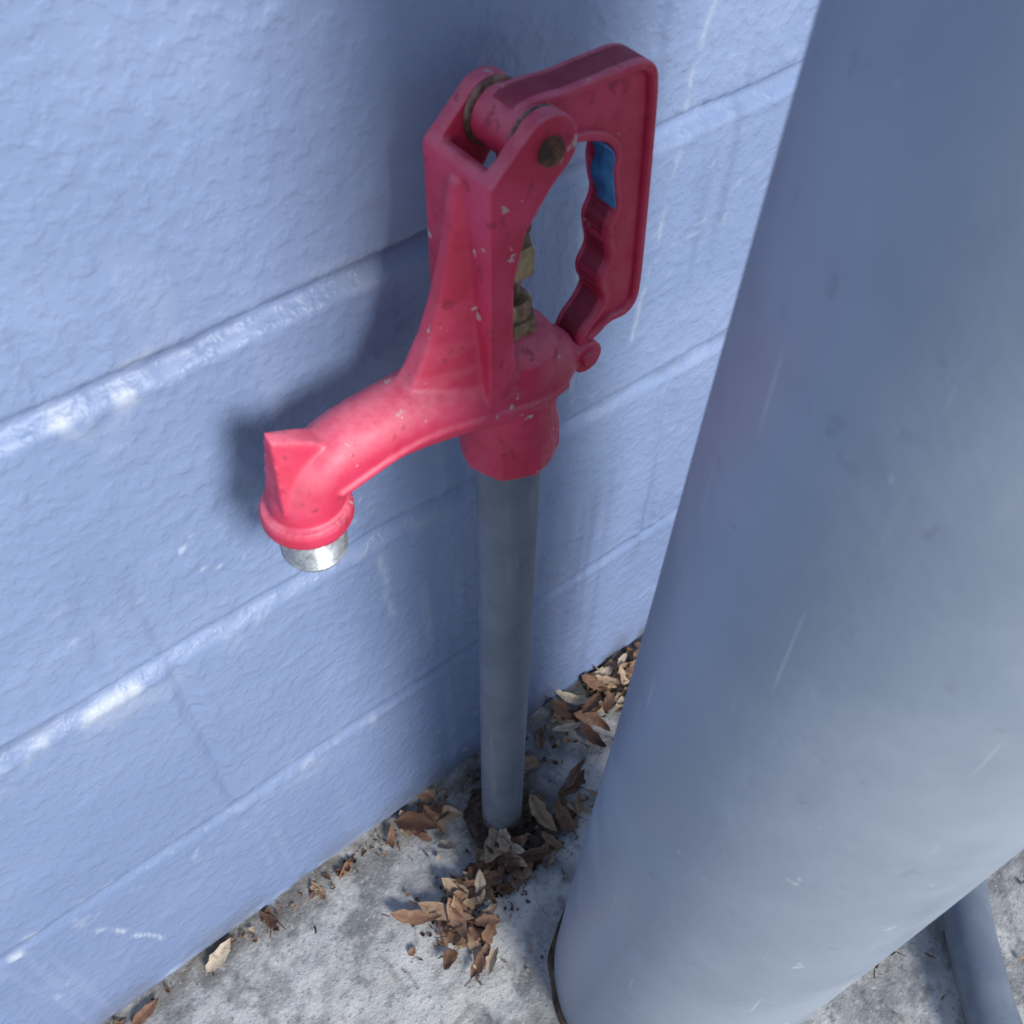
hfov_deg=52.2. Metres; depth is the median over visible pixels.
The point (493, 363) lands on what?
yard hydrant
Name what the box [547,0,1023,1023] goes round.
metal pole
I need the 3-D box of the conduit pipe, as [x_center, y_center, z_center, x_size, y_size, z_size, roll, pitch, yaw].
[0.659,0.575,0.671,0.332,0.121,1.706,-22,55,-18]
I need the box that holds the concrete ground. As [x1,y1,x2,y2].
[103,636,1023,1023]
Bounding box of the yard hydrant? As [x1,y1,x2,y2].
[259,43,657,848]
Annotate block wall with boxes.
[0,0,818,1023]
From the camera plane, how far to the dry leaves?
0.94 m
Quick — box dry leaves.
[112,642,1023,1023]
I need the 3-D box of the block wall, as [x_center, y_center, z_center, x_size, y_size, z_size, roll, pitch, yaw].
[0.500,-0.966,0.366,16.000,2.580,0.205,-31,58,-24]
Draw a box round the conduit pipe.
[941,879,1022,1023]

